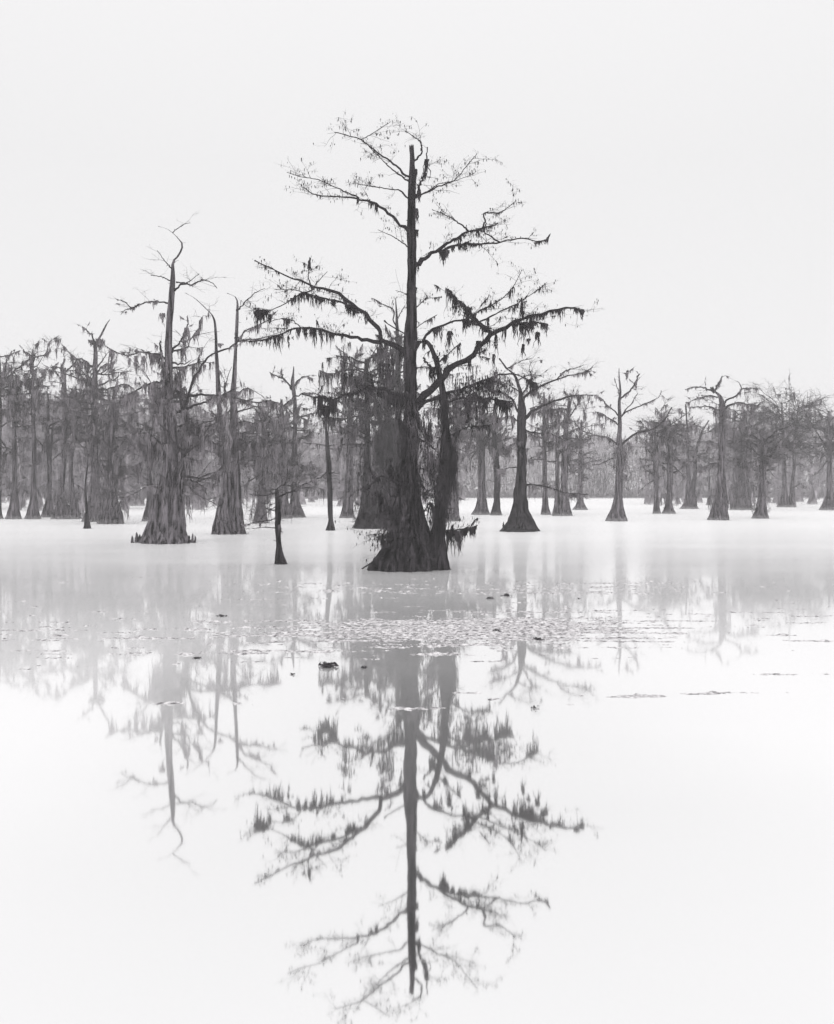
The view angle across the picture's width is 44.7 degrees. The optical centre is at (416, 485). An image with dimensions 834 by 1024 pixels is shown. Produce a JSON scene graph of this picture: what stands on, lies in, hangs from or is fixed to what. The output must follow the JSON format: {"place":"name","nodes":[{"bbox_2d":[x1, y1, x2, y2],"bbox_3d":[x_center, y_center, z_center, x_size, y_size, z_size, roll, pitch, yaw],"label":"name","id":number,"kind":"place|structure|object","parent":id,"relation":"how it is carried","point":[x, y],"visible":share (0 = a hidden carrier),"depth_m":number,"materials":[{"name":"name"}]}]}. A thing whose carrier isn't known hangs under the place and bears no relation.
{"place":"outdoors","nodes":[
{"label":"outdoors","id":0,"kind":"place"},
{"bbox_2d":[5,489,824,498],"bbox_3d":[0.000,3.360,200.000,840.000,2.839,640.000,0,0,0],"label":"ground","id":1,"kind":"structure","parent":0,"point":[508,495],"depth_m":252.00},
{"bbox_2d":[1,372,224,510],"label":"wood","id":2,"kind":"object","parent":1,"relation":"on","point":[41,477],"visible":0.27,"depth_m":136.56,"materials":[{"name":"grey plant"}]},
{"bbox_2d":[2,398,833,497],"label":"wood","id":3,"kind":"object","parent":1,"relation":"on","point":[593,462],"visible":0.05,"depth_m":263.44,"materials":[{"name":"grey plant"}]},
{"bbox_2d":[622,400,833,504],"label":"wood","id":4,"kind":"object","parent":1,"relation":"on","point":[814,496],"visible":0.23,"depth_m":178.20,"materials":[{"name":"grey plant"}]},
{"bbox_2d":[0,498,833,1023],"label":"water","id":5,"kind":"structure","parent":0,"point":[306,844],"depth_m":10.88,"materials":[{"name":"white liquid"}]},
{"bbox_2d":[0,346,42,518],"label":"cypress tree","id":6,"kind":"object","parent":5,"relation":"on","point":[4,459],"visible":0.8,"depth_m":94.91,"materials":[{"name":"grey plant"}]},
{"bbox_2d":[0,356,56,518],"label":"cypress tree","id":7,"kind":"object","parent":5,"relation":"on","point":[13,511],"visible":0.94,"depth_m":94.98,"materials":[{"name":"grey plant"}]},
{"bbox_2d":[0,335,62,518],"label":"cypress tree","id":8,"kind":"object","parent":5,"relation":"on","point":[35,392],"visible":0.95,"depth_m":95.09,"materials":[{"name":"grey plant"}]},
{"bbox_2d":[25,389,76,517],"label":"cypress tree","id":9,"kind":"object","parent":5,"relation":"on","point":[47,511],"visible":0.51,"depth_m":99.80,"materials":[{"name":"grey plant"}]},
{"bbox_2d":[37,348,106,518],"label":"cypress tree","id":10,"kind":"object","parent":5,"relation":"on","point":[63,509],"visible":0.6,"depth_m":95.09,"materials":[{"name":"grey plant"}]},
{"bbox_2d":[68,450,98,528],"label":"dead tree","id":11,"kind":"object","parent":5,"relation":"on","point":[87,524],"visible":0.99,"depth_m":74.06,"materials":[{"name":"grey plant"}]},
{"bbox_2d":[24,319,157,521],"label":"cypress tree","id":12,"kind":"object","parent":5,"relation":"on","point":[92,384],"visible":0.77,"depth_m":87.99,"materials":[{"name":"grey plant"}]},
{"bbox_2d":[70,368,148,523],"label":"cypress tree","id":13,"kind":"object","parent":5,"relation":"on","point":[112,470],"visible":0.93,"depth_m":83.02,"materials":[{"name":"grey plant"}]},
{"bbox_2d":[121,392,179,520],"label":"cypress tree","id":14,"kind":"object","parent":5,"relation":"on","point":[146,514],"visible":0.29,"depth_m":89.28,"materials":[{"name":"grey plant"}]},
{"bbox_2d":[101,210,285,543],"bbox_3d":[-12.440,-5.702,55.811,9.731,18.425,7.512,0,0,31],"label":"cypress tree","id":15,"kind":"object","parent":5,"relation":"on","point":[166,523],"visible":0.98,"depth_m":55.38,"materials":[{"name":"grey plant"}]},
{"bbox_2d":[186,282,291,534],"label":"cypress tree","id":16,"kind":"object","parent":5,"relation":"on","point":[229,506],"visible":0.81,"depth_m":65.75,"materials":[{"name":"grey plant"}]},
{"bbox_2d":[226,398,310,523],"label":"cypress tree","id":17,"kind":"object","parent":5,"relation":"on","point":[280,421],"visible":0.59,"depth_m":84.37,"materials":[{"name":"grey plant"}]},
{"bbox_2d":[221,451,345,564],"bbox_3d":[-5.222,1.046,40.756,5.131,4.928,2.931,0,0,0],"label":"dead tree","id":18,"kind":"object","parent":5,"relation":"in","point":[280,559],"visible":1,"depth_m":40.63,"materials":[{"name":"grey plant"}]},
{"bbox_2d":[243,396,325,518],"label":"cypress tree","id":19,"kind":"object","parent":5,"relation":"on","point":[285,514],"visible":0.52,"depth_m":96.54,"materials":[{"name":"grey plant"}]},
{"bbox_2d":[266,365,326,517],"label":"cypress tree","id":20,"kind":"object","parent":5,"relation":"on","point":[298,512],"visible":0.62,"depth_m":99.89,"materials":[{"name":"grey plant"}]},
{"bbox_2d":[284,417,342,530],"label":"dead tree","id":21,"kind":"object","parent":5,"relation":"on","point":[330,526],"visible":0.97,"depth_m":70.91,"materials":[{"name":"grey plant"}]},
{"bbox_2d":[318,661,338,667],"bbox_3d":[-1.542,3.115,17.640,0.375,0.090,0.395,0,0,0],"label":"leaf clump","id":22,"kind":"object","parent":5,"relation":"on","point":[326,664],"visible":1,"depth_m":17.64,"materials":[{"name":"black plant"}]},
{"bbox_2d":[187,410,485,505],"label":"wood","id":23,"kind":"object","parent":5,"relation":"on","point":[338,477],"visible":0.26,"depth_m":170.53,"materials":[{"name":"grey plant"}]},
{"bbox_2d":[328,342,373,517],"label":"cypress tree","id":24,"kind":"object","parent":5,"relation":"on","point":[348,502],"visible":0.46,"depth_m":98.08,"materials":[{"name":"grey plant"}]},
{"bbox_2d":[318,324,418,528],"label":"cypress tree","id":25,"kind":"object","parent":5,"relation":"on","point":[369,412],"visible":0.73,"depth_m":74.21,"materials":[{"name":"grey plant"}]},
{"bbox_2d":[350,342,402,447],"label":"cypress tree","id":26,"kind":"object","parent":5,"relation":"on","point":[374,369],"visible":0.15,"depth_m":102.33,"materials":[{"name":"grey plant"}]},
{"bbox_2d":[371,410,402,523],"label":"cypress tree","id":27,"kind":"object","parent":5,"relation":"on","point":[386,444],"visible":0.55,"depth_m":79.24,"materials":[{"name":"grey plant"}]},
{"bbox_2d":[365,297,453,424],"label":"cypress tree","id":28,"kind":"object","parent":5,"relation":"on","point":[398,370],"visible":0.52,"depth_m":90.81,"materials":[{"name":"grey plant"}]},
{"bbox_2d":[0,576,833,709],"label":"floating weed","id":29,"kind":"object","parent":5,"relation":"on","point":[508,626],"visible":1,"depth_m":22.01,"materials":[{"name":"grey plant"}]},
{"bbox_2d":[234,116,604,571],"bbox_3d":[0.113,-5.356,37.890,14.076,17.731,4.618,0,0,-5],"label":"cypress tree","id":30,"kind":"object","parent":5,"relation":"on","point":[410,540],"visible":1,"depth_m":37.84,"materials":[{"name":"black plant"}]},
{"bbox_2d":[421,382,487,520],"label":"cypress tree","id":31,"kind":"object","parent":5,"relation":"on","point":[455,505],"visible":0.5,"depth_m":89.12,"materials":[{"name":"grey plant"}]},
{"bbox_2d":[461,393,511,514],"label":"cypress tree","id":32,"kind":"object","parent":5,"relation":"on","point":[481,507],"visible":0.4,"depth_m":108.76,"materials":[{"name":"grey plant"}]},
{"bbox_2d":[459,403,528,514],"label":"cypress tree","id":33,"kind":"object","parent":5,"relation":"on","point":[495,455],"visible":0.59,"depth_m":107.02,"materials":[{"name":"grey plant"}]},
{"bbox_2d":[481,348,603,531],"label":"cypress tree","id":34,"kind":"object","parent":5,"relation":"on","point":[520,518],"visible":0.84,"depth_m":69.52,"materials":[{"name":"grey plant"}]},
{"bbox_2d":[527,387,562,514],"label":"cypress tree","id":35,"kind":"object","parent":5,"relation":"on","point":[545,509],"visible":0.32,"depth_m":108.97,"materials":[{"name":"grey plant"}]},
{"bbox_2d":[526,383,605,515],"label":"cypress tree","id":36,"kind":"object","parent":5,"relation":"on","point":[562,507],"visible":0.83,"depth_m":105.03,"materials":[{"name":"grey plant"}]},
{"bbox_2d":[560,398,604,509],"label":"cypress tree","id":37,"kind":"object","parent":5,"relation":"on","point":[580,502],"visible":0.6,"depth_m":130.28,"materials":[{"name":"grey plant"}]},
{"bbox_2d":[587,367,675,520],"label":"cypress tree","id":38,"kind":"object","parent":5,"relation":"on","point":[617,512],"visible":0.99,"depth_m":89.49,"materials":[{"name":"grey plant"}]},
{"bbox_2d":[630,392,690,513],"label":"cypress tree","id":39,"kind":"object","parent":5,"relation":"on","point":[657,455],"visible":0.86,"depth_m":112.94,"materials":[{"name":"grey plant"}]},
{"bbox_2d":[637,403,703,513],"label":"cypress tree","id":40,"kind":"object","parent":5,"relation":"on","point":[668,507],"visible":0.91,"depth_m":112.87,"materials":[{"name":"grey plant"}]},
{"bbox_2d":[665,404,717,508],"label":"cypress tree","id":41,"kind":"object","parent":5,"relation":"on","point":[690,501],"visible":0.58,"depth_m":136.05,"materials":[{"name":"grey plant"}]},
{"bbox_2d":[689,449,732,504],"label":"cypress tree","id":42,"kind":"object","parent":5,"relation":"on","point":[709,476],"visible":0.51,"depth_m":162.15,"materials":[{"name":"grey plant"}]},
{"bbox_2d":[677,375,765,519],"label":"cypress tree","id":43,"kind":"object","parent":5,"relation":"on","point":[718,510],"visible":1,"depth_m":92.15,"materials":[{"name":"grey plant"}]},
{"bbox_2d":[697,384,791,509],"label":"cypress tree","id":44,"kind":"object","parent":5,"relation":"on","point":[741,494],"visible":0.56,"depth_m":129.61,"materials":[{"name":"grey plant"}]},
{"bbox_2d":[717,413,815,518],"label":"cypress tree","id":45,"kind":"object","parent":5,"relation":"on","point":[761,511],"visible":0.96,"depth_m":96.55,"materials":[{"name":"grey plant"}]},
{"bbox_2d":[744,379,823,506],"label":"cypress tree","id":46,"kind":"object","parent":5,"relation":"on","point":[783,501],"visible":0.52,"depth_m":146.17,"materials":[{"name":"grey plant"}]},
{"bbox_2d":[754,369,832,506],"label":"cypress tree","id":47,"kind":"object","parent":5,"relation":"on","point":[792,501],"visible":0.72,"depth_m":146.04,"materials":[{"name":"grey plant"}]},
{"bbox_2d":[792,397,833,509],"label":"cypress tree","id":48,"kind":"object","parent":5,"relation":"on","point":[828,503],"visible":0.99,"depth_m":128.91,"materials":[{"name":"grey plant"}]},
{"bbox_2d":[0,0,833,488],"label":"sky","id":49,"kind":"structure","parent":0,"point":[676,157],"materials":[{"name":"white"}]}
]}

